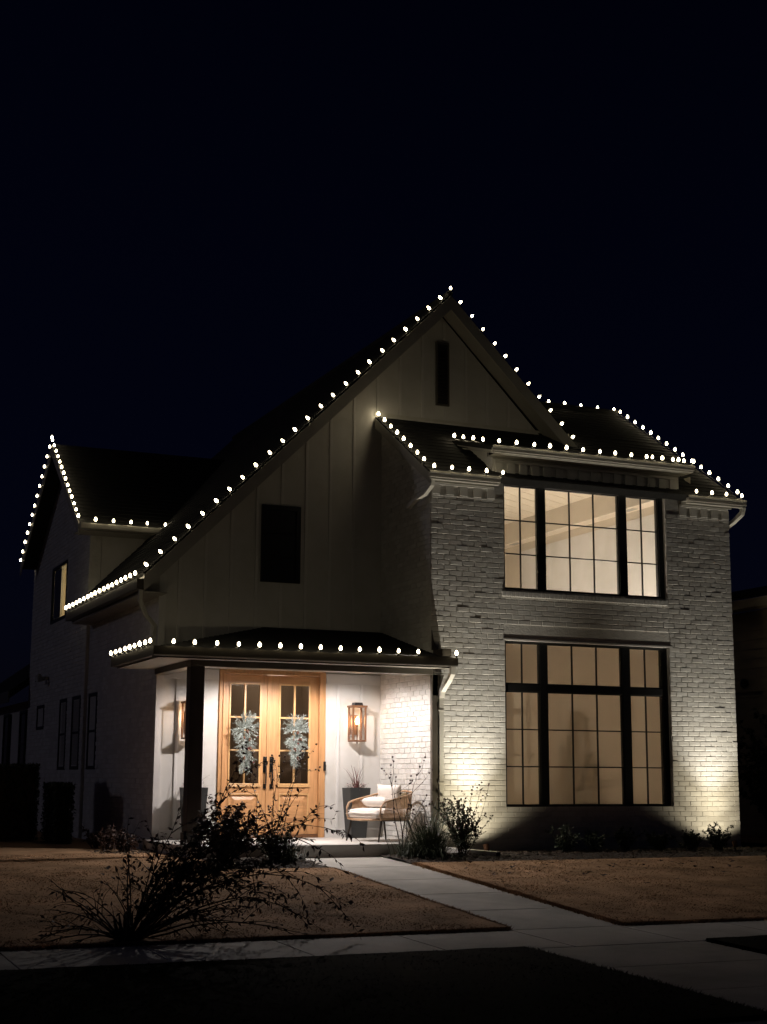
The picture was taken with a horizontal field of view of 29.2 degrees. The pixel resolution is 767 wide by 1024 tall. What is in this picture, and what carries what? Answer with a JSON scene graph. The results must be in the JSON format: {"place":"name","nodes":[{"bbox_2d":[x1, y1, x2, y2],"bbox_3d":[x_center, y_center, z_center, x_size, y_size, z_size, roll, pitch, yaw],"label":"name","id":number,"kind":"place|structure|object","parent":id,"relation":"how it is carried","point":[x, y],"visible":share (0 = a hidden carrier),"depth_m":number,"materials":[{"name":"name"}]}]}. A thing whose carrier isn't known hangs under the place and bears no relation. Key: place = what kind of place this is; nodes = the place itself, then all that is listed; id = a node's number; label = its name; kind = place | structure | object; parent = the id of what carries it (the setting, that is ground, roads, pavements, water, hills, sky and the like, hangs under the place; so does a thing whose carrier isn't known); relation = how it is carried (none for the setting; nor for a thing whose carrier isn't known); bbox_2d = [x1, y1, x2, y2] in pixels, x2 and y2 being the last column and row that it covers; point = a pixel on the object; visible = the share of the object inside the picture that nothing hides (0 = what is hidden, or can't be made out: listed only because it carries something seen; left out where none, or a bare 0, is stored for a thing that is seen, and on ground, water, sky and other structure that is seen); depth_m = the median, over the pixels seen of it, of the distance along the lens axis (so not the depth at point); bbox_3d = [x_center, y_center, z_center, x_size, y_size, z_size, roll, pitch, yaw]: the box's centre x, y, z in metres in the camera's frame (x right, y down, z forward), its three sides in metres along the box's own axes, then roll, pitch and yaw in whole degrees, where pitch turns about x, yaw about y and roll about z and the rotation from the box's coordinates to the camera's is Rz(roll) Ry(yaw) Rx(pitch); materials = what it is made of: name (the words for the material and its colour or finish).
{"place":"outdoors","nodes":[
{"label":"outdoors","id":0,"kind":"place"},
{"bbox_2d":[0,831,153,855],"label":"lawn","id":1,"kind":"structure","parent":0,"point":[76,846],"depth_m":21.54,"materials":[{"name":"brown plant"}]},
{"bbox_2d":[0,762,40,841],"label":"clipped hedge","id":2,"kind":"object","parent":1,"relation":"on","point":[19,789],"visible":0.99,"depth_m":23.95,"materials":[{"name":"plant"}]},
{"bbox_2d":[39,781,76,843],"bbox_3d":[-5.185,4.788,23.433,0.414,1.009,1.113,5,-11,-23],"label":"clipped hedge","id":3,"kind":"object","parent":1,"relation":"on","point":[57,813],"visible":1,"depth_m":23.05,"materials":[{"name":"plant"}]},
{"bbox_2d":[81,825,109,847],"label":"shrub","id":4,"kind":"object","parent":1,"relation":"on","point":[95,843],"visible":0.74,"depth_m":21.70,"materials":[{"name":"green plant"}]},
{"bbox_2d":[94,823,119,849],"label":"shrub","id":5,"kind":"object","parent":1,"relation":"on","point":[110,843],"visible":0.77,"depth_m":21.08,"materials":[{"name":"green plant"}]},
{"bbox_2d":[89,849,151,853],"bbox_3d":[-3.578,4.749,20.560,0.985,0.048,0.948,5,-11,-23],"label":"planting bed","id":6,"kind":"object","parent":1,"relation":"on","point":[112,851],"visible":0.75,"depth_m":20.49,"materials":[{"name":"soil"}]},
{"bbox_2d":[106,825,139,851],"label":"shrub","id":7,"kind":"object","parent":6,"relation":"on","point":[123,843],"visible":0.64,"depth_m":20.53,"materials":[{"name":"green plant"}]},
{"bbox_2d":[0,853,228,874],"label":"lawn","id":8,"kind":"structure","parent":0,"point":[50,867],"depth_m":17.85,"materials":[{"name":"brown plant"}]},
{"bbox_2d":[0,867,512,950],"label":"lawn","id":9,"kind":"structure","parent":0,"point":[93,876],"depth_m":14.66,"materials":[{"name":"brown plant"}]},
{"bbox_2d":[33,741,364,943],"bbox_3d":[-1.601,3.025,13.006,3.004,1.991,1.513,5,-11,-23],"label":"arching shrub","id":10,"kind":"object","parent":9,"relation":"on","point":[179,875],"visible":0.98,"depth_m":12.95,"materials":[{"name":"plant"}]},
{"bbox_2d":[203,856,328,869],"bbox_3d":[-1.534,4.436,18.610,1.428,0.108,1.386,5,-11,-23],"label":"planting bed","id":11,"kind":"object","parent":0,"point":[307,864],"visible":0.51,"depth_m":18.52,"materials":[{"name":"soil"}]},
{"bbox_2d":[184,794,269,863],"bbox_3d":[-1.947,3.993,18.576,1.005,0.862,0.800,5,-11,-23],"label":"shrub","id":12,"kind":"object","parent":11,"relation":"on","point":[233,852],"visible":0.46,"depth_m":18.42,"materials":[{"name":"green plant"}]},
{"bbox_2d":[229,743,320,859],"bbox_3d":[-1.391,3.738,18.988,1.222,1.514,0.801,2,-10,-8],"label":"rose bush","id":13,"kind":"object","parent":11,"relation":"on","point":[290,788],"visible":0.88,"depth_m":18.99,"materials":[{"name":"plant"}]},
{"bbox_2d":[253,824,300,861],"bbox_3d":[-1.395,4.227,18.787,0.599,0.480,0.661,5,-11,-23],"label":"shrub","id":14,"kind":"object","parent":11,"relation":"on","point":[273,853],"visible":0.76,"depth_m":18.73,"materials":[{"name":"green plant"}]},
{"bbox_2d":[265,831,314,861],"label":"grass clump","id":15,"kind":"object","parent":11,"relation":"on","point":[291,857],"visible":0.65,"depth_m":18.87,"materials":[{"name":"green plant"}]},
{"bbox_2d":[0,946,766,1023],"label":"lawn","id":16,"kind":"structure","parent":0,"point":[267,1009],"depth_m":10.22,"materials":[{"name":"plant"}]},
{"bbox_2d":[0,920,766,969],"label":"sidewalk","id":17,"kind":"structure","parent":0,"point":[534,938],"depth_m":12.91,"materials":[{"name":"concrete"}]},
{"bbox_2d":[0,0,766,707],"label":"sky","id":18,"kind":"structure","parent":0,"point":[208,208],"materials":[{"name":"black"}]},
{"bbox_2d":[307,857,620,930],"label":"walkway","id":19,"kind":"structure","parent":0,"point":[510,909],"depth_m":16.31,"materials":[{"name":"concrete"}]},
{"bbox_2d":[446,847,499,855],"bbox_3d":[1.216,4.740,20.533,1.003,0.105,0.100,-10,-14,44],"label":"downspout extension","id":20,"kind":"object","parent":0,"point":[490,853],"visible":0.44,"depth_m":20.37,"materials":[{"name":"black plastic"}]},
{"bbox_2d":[381,846,766,862],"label":"planting bed","id":21,"kind":"object","parent":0,"point":[542,854],"visible":0.91,"depth_m":20.77,"materials":[{"name":"soil"}]},
{"bbox_2d":[381,756,433,855],"bbox_3d":[0.319,3.987,19.929,0.444,1.354,1.029,-5,-11,25],"label":"rose bush","id":22,"kind":"object","parent":21,"relation":"on","point":[409,804],"visible":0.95,"depth_m":19.95,"materials":[{"name":"plant"}]},
{"bbox_2d":[376,834,438,861],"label":"grass clump","id":23,"kind":"object","parent":21,"relation":"on","point":[413,852],"visible":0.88,"depth_m":19.71,"materials":[{"name":"green plant"}]},
{"bbox_2d":[378,794,485,860],"bbox_3d":[0.617,4.342,20.030,1.841,1.100,1.895,0,-10,0],"label":"grass clump","id":24,"kind":"object","parent":21,"relation":"on","point":[433,839],"visible":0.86,"depth_m":19.87,"materials":[{"name":"green plant"}]},
{"bbox_2d":[431,781,492,854],"bbox_3d":[1.028,4.266,20.505,0.808,1.018,0.897,6,-12,-30],"label":"rose bush","id":25,"kind":"object","parent":21,"relation":"on","point":[462,821],"visible":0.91,"depth_m":20.33,"materials":[{"name":"green plant"}]},
{"bbox_2d":[483,844,489,850],"bbox_3d":[1.444,4.733,20.676,0.080,0.157,0.104,5,-11,-23],"label":"uplight","id":26,"kind":"object","parent":21,"relation":"on","point":[486,847],"visible":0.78,"depth_m":20.65,"materials":[{"name":"black metal"}]},
{"bbox_2d":[545,823,581,852],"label":"shrub","id":27,"kind":"object","parent":21,"relation":"on","point":[564,842],"visible":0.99,"depth_m":21.03,"materials":[{"name":"green plant"}]},
{"bbox_2d":[583,828,611,851],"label":"shrub","id":28,"kind":"object","parent":21,"relation":"on","point":[592,843],"visible":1,"depth_m":21.26,"materials":[{"name":"green plant"}]},
{"bbox_2d":[672,829,704,850],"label":"shrub","id":29,"kind":"object","parent":21,"relation":"on","point":[691,841],"visible":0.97,"depth_m":21.91,"materials":[{"name":"green plant"}]},
{"bbox_2d":[702,822,733,849],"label":"shrub","id":30,"kind":"object","parent":21,"relation":"on","point":[715,841],"visible":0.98,"depth_m":22.08,"materials":[{"name":"green plant"}]},
{"bbox_2d":[400,842,766,863],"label":"ground","id":31,"kind":"structure","parent":0,"point":[745,844],"depth_m":25.72,"materials":[{"name":"brown soil"}]},
{"bbox_2d":[0,290,746,860],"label":"house","id":32,"kind":"structure","parent":31,"relation":"on","point":[572,608],"depth_m":22.84,"materials":[{"name":"brick"}]},
{"bbox_2d":[1,714,10,768],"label":"window frame","id":33,"kind":"structure","parent":32,"relation":"in","point":[6,720],"depth_m":33.06,"materials":[{"name":"black"}]},
{"bbox_2d":[17,710,27,763],"bbox_3d":[-7.626,4.897,31.089,0.044,1.400,0.700,5,-11,-23],"label":"window frame","id":34,"kind":"structure","parent":32,"relation":"in","point":[23,714],"depth_m":31.18,"materials":[{"name":"black"}]},
{"bbox_2d":[20,445,50,562],"bbox_3d":[-7.104,-0.119,30.002,0.047,1.993,2.736,5,-11,-23],"label":"light string","id":35,"kind":"object","parent":32,"relation":"attached to","point":[27,532],"visible":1,"depth_m":29.84,"materials":[{"name":"white plastic"}]},
{"bbox_2d":[36,705,44,729],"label":"window frame","id":36,"kind":"structure","parent":32,"relation":"in","point":[41,706],"depth_m":29.46,"materials":[{"name":"black"}]},
{"bbox_2d":[50,560,67,624],"bbox_3d":[-6.294,1.570,28.646,0.044,1.110,1.450,5,-11,-23],"label":"window frame","id":37,"kind":"structure","parent":32,"relation":"in","point":[64,563],"depth_m":29.07,"materials":[{"name":"black"}]},
{"bbox_2d":[57,698,66,769],"bbox_3d":[-5.955,4.128,27.362,0.044,1.300,0.650,5,-11,-23],"label":"window frame","id":38,"kind":"structure","parent":32,"relation":"in","point":[62,700],"depth_m":27.41,"materials":[{"name":"black"}]},
{"bbox_2d":[51,436,79,518],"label":"light string","id":39,"kind":"object","parent":32,"relation":"attached to","point":[67,484],"visible":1,"depth_m":27.23,"materials":[{"name":"white plastic"}]},
{"bbox_2d":[69,695,80,769],"bbox_3d":[-5.497,3.943,26.329,0.044,1.300,0.700,5,-11,-23],"label":"window frame","id":40,"kind":"structure","parent":32,"relation":"in","point":[75,697],"depth_m":26.42,"materials":[{"name":"black"}]},
{"bbox_2d":[86,692,97,768],"bbox_3d":[-5.006,3.767,25.343,0.044,1.300,0.650,5,-11,-23],"label":"window frame","id":41,"kind":"structure","parent":32,"relation":"in","point":[91,694],"depth_m":25.38,"materials":[{"name":"black"}]},
{"bbox_2d":[65,571,136,611],"bbox_3d":[-4.581,1.298,23.571,0.051,0.115,4.932,5,-11,-23],"label":"light string","id":42,"kind":"object","parent":32,"relation":"attached to","point":[103,588],"visible":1,"depth_m":23.37,"materials":[{"name":"white plastic"}]},
{"bbox_2d":[109,638,151,657],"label":"light string","id":43,"kind":"object","parent":32,"relation":"attached to","point":[134,646],"visible":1,"depth_m":20.35,"materials":[{"name":"white plastic"}]},
{"bbox_2d":[94,517,166,527],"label":"light string","id":44,"kind":"object","parent":32,"relation":"attached to","point":[113,520],"visible":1,"depth_m":26.10,"materials":[{"name":"white plastic"}]},
{"bbox_2d":[181,701,185,738],"bbox_3d":[-2.829,3.042,21.577,0.254,0.625,0.274,5,-11,-23],"label":"wall lantern","id":45,"kind":"object","parent":32,"relation":"attached to","point":[183,715],"depth_m":21.57,"materials":[{"name":"brown metal"}]},
{"bbox_2d":[179,787,207,829],"bbox_3d":[-2.740,4.337,21.196,0.335,0.739,0.335,5,-11,-23],"label":"planter","id":46,"kind":"object","parent":32,"relation":"on","point":[204,797],"visible":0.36,"depth_m":21.16,"materials":[{"name":"ceramic"}]},
{"bbox_2d":[222,674,267,834],"bbox_3d":[-2.059,3.609,21.979,0.716,2.360,0.126,5,-11,-23],"label":"front door","id":47,"kind":"structure","parent":32,"relation":"in","point":[236,797],"depth_m":21.99,"materials":[{"name":"brown wood"}]},
{"bbox_2d":[230,711,260,774],"bbox_3d":[-2.047,3.431,21.892,0.515,0.976,0.147,5,-11,-23],"label":"door swag","id":48,"kind":"object","parent":47,"relation":"attached to","point":[244,724],"depth_m":21.90,"materials":[{"name":"green"}]},
{"bbox_2d":[260,504,300,583],"bbox_3d":[-1.582,0.494,22.724,0.640,1.200,0.029,5,-11,-23],"label":"window frame","id":49,"kind":"structure","parent":32,"relation":"in","point":[264,506],"depth_m":22.70,"materials":[{"name":"black"}]},
{"bbox_2d":[265,509,295,578],"bbox_3d":[-1.587,0.496,22.734,0.500,1.060,0.004,5,-11,-23],"label":"window","id":50,"kind":"structure","parent":32,"relation":"in","point":[281,521],"depth_m":22.73,"materials":[{"name":"black glass"}]},
{"bbox_2d":[144,296,442,567],"bbox_3d":[-1.250,-1.362,22.816,4.850,4.800,0.052,5,-11,-23],"label":"light string","id":51,"kind":"object","parent":32,"relation":"attached to","point":[282,440],"visible":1,"depth_m":22.62,"materials":[{"name":"white plastic"}]},
{"bbox_2d":[268,675,318,834],"bbox_3d":[-1.362,3.667,22.278,0.798,2.360,0.126,5,-11,-23],"label":"front door","id":52,"kind":"structure","parent":32,"relation":"in","point":[307,797],"depth_m":22.27,"materials":[{"name":"brown wood"}]},
{"bbox_2d":[282,713,309,769],"bbox_3d":[-1.328,3.455,22.203,0.536,0.858,0.155,5,-11,-23],"label":"door swag","id":53,"kind":"object","parent":32,"relation":"attached to","point":[295,752],"depth_m":22.22,"materials":[{"name":"green"}]},
{"bbox_2d":[172,639,457,657],"bbox_3d":[-0.861,1.876,20.242,4.203,0.114,0.052,5,-11,-23],"label":"light string","id":54,"kind":"object","parent":32,"relation":"attached to","point":[320,647],"visible":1,"depth_m":20.12,"materials":[{"name":"white plastic"}]},
{"bbox_2d":[342,788,370,837],"bbox_3d":[-0.414,4.537,22.235,0.335,0.739,0.335,5,-11,-23],"label":"planter","id":55,"kind":"object","parent":32,"relation":"on","point":[358,829],"visible":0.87,"depth_m":22.11,"materials":[{"name":"ceramic"}]},
{"bbox_2d":[345,766,368,790],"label":"potted plant","id":56,"kind":"object","parent":55,"relation":"on","point":[355,785],"visible":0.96,"depth_m":22.28,"materials":[{"name":"red plant"}]},
{"bbox_2d":[347,702,367,743],"bbox_3d":[-0.413,3.241,22.612,0.254,0.625,0.274,5,-11,-23],"label":"wall lantern","id":57,"kind":"object","parent":32,"relation":"attached to","point":[353,720],"depth_m":22.57,"materials":[{"name":"brown metal"}]},
{"bbox_2d":[346,790,413,841],"bbox_3d":[-0.009,4.363,21.177,0.858,0.718,0.793,9,-14,-40],"label":"armchair","id":58,"kind":"object","parent":32,"relation":"on","point":[380,814],"visible":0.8,"depth_m":20.93,"materials":[{"name":"wicker"}]},
{"bbox_2d":[360,797,399,807],"bbox_3d":[-0.050,4.194,21.198,0.460,0.196,0.331,-9,-13,40],"label":"pillow","id":59,"kind":"object","parent":58,"relation":"on","point":[373,802],"visible":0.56,"depth_m":21.09,"materials":[{"name":"white fabric"}]},
{"bbox_2d":[377,784,401,807],"bbox_3d":[0.103,4.149,21.368,0.421,0.392,0.193,-7,-13,36],"label":"pillow","id":60,"kind":"object","parent":58,"relation":"on","point":[385,791],"visible":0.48,"depth_m":21.30,"materials":[{"name":"white fabric"}]},
{"bbox_2d":[400,792,411,809],"bbox_3d":[0.313,4.165,21.228,0.159,0.252,0.263,5,-11,-23],"label":"pillow","id":61,"kind":"object","parent":58,"relation":"on","point":[402,794],"visible":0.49,"depth_m":21.12,"materials":[{"name":"fabric"}]},
{"bbox_2d":[377,412,503,476],"bbox_3d":[0.552,-1.139,22.472,1.036,1.358,2.395,13,-17,-51],"label":"light string","id":62,"kind":"object","parent":32,"relation":"attached to","point":[424,458],"visible":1,"depth_m":22.03,"materials":[{"name":"white plastic"}]},
{"bbox_2d":[449,286,574,438],"bbox_3d":[2.147,-2.461,24.501,2.350,2.365,0.083,5,-11,-23],"label":"light string","id":63,"kind":"object","parent":32,"relation":"attached to","point":[516,369],"visible":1,"depth_m":24.49,"materials":[{"name":"white plastic"}]},
{"bbox_2d":[504,485,537,589],"bbox_3d":[2.083,0.392,22.466,0.590,1.585,0.050,5,-11,-23],"label":"window","id":64,"kind":"structure","parent":32,"relation":"in","point":[536,520],"depth_m":22.50,"materials":[{"name":"black"}]},
{"bbox_2d":[505,642,539,684],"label":"window","id":65,"kind":"structure","parent":32,"relation":"in","point":[538,663],"depth_m":22.16,"materials":[{"name":"black"}]},
{"bbox_2d":[506,691,541,804],"bbox_3d":[2.068,3.508,21.901,0.590,1.670,0.050,5,-11,-23],"label":"window","id":66,"kind":"structure","parent":32,"relation":"in","point":[539,734],"depth_m":21.94,"materials":[{"name":"black"}]},
{"bbox_2d":[453,433,694,465],"bbox_3d":[3.051,-1.103,22.774,3.862,0.483,1.319,1,-10,-2],"label":"light string","id":67,"kind":"object","parent":32,"relation":"attached to","point":[566,448],"visible":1,"depth_m":22.74,"materials":[{"name":"white plastic"}]},
{"bbox_2d":[545,489,619,594],"bbox_3d":[3.077,0.474,22.892,1.330,1.585,0.050,5,-11,-23],"label":"window","id":68,"kind":"structure","parent":32,"relation":"in","point":[616,497],"depth_m":22.94,"materials":[{"name":"glass"}]},
{"bbox_2d":[503,484,664,598],"bbox_3d":[3.101,0.480,22.912,2.910,1.680,0.110,5,-11,-23],"label":"window frame","id":69,"kind":"structure","parent":32,"relation":"in","point":[540,490],"depth_m":23.07,"materials":[{"name":"black metal"}]},
{"bbox_2d":[547,644,621,686],"bbox_3d":[3.068,2.358,22.551,1.330,0.615,0.050,5,-11,-23],"label":"window","id":70,"kind":"structure","parent":32,"relation":"in","point":[620,654],"depth_m":22.60,"materials":[{"name":"black"}]},
{"bbox_2d":[548,692,624,804],"bbox_3d":[3.062,3.590,22.327,1.330,1.670,0.050,5,-11,-23],"label":"window","id":71,"kind":"structure","parent":32,"relation":"in","point":[621,696],"depth_m":22.37,"materials":[{"name":"brown glass"}]},
{"bbox_2d":[505,640,670,806],"bbox_3d":[3.087,3.240,22.412,2.910,2.490,0.110,5,-11,-23],"label":"window frame","id":72,"kind":"structure","parent":32,"relation":"in","point":[543,688],"depth_m":22.52,"materials":[{"name":"black metal"}]},
{"bbox_2d":[626,496,659,597],"bbox_3d":[4.083,0.557,23.323,0.595,1.585,0.050,5,-11,-23],"label":"window","id":73,"kind":"structure","parent":32,"relation":"in","point":[655,500],"depth_m":23.36,"materials":[{"name":"black"}]},
{"bbox_2d":[629,648,661,688],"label":"window","id":74,"kind":"structure","parent":32,"relation":"in","point":[660,666],"depth_m":23.02,"materials":[{"name":"black"}]},
{"bbox_2d":[630,695,665,804],"bbox_3d":[4.068,3.673,22.758,0.595,1.670,0.050,5,-11,-23],"label":"window","id":75,"kind":"structure","parent":32,"relation":"in","point":[661,701],"depth_m":22.79,"materials":[{"name":"black metal"}]},
{"bbox_2d":[651,455,684,464],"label":"light string","id":76,"kind":"object","parent":32,"relation":"attached to","point":[652,456],"visible":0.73,"depth_m":24.00,"materials":[{"name":"white plastic"}]},
{"bbox_2d":[619,410,738,495],"bbox_3d":[5.082,-1.078,25.683,0.049,2.219,3.450,5,-11,-23],"label":"light string","id":77,"kind":"object","parent":32,"relation":"attached to","point":[674,451],"visible":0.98,"depth_m":25.44,"materials":[{"name":"white plastic"}]},
{"bbox_2d":[695,489,742,499],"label":"light string","id":78,"kind":"object","parent":32,"relation":"attached to","point":[696,492],"visible":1,"depth_m":23.61,"materials":[{"name":"white plastic"}]},
{"bbox_2d":[719,1020,766,1023],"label":"kerb","id":79,"kind":"structure","parent":31,"relation":"on","point":[756,1022],"depth_m":9.49,"materials":[{"name":"concrete"}]},
{"bbox_2d":[731,586,766,835],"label":"neighbour house","id":80,"kind":"structure","parent":31,"relation":"on","point":[749,631],"depth_m":28.33,"materials":[{"name":"black"}]},
{"bbox_2d":[412,856,766,925],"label":"lawn","id":81,"kind":"structure","parent":0,"point":[739,884],"depth_m":17.50,"materials":[{"name":"brown plant"}]},
{"bbox_2d":[101,854,766,904],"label":"fallen leaves","id":82,"kind":"object","parent":81,"relation":"on","point":[350,902],"visible":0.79,"depth_m":18.00,"materials":[{"name":"brown plant"}]},
{"bbox_2d":[537,941,766,1010],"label":"walkway","id":83,"kind":"structure","parent":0,"point":[728,973],"depth_m":11.99,"materials":[{"name":"concrete"}]},
{"bbox_2d":[705,935,766,954],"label":"lawn","id":84,"kind":"structure","parent":0,"point":[760,944],"depth_m":13.28,"materials":[{"name":"plant"}]},
{"bbox_2d":[740,835,766,843],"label":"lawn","id":85,"kind":"structure","parent":0,"point":[753,839],"depth_m":26.11,"materials":[{"name":"brown plant"}]}
]}

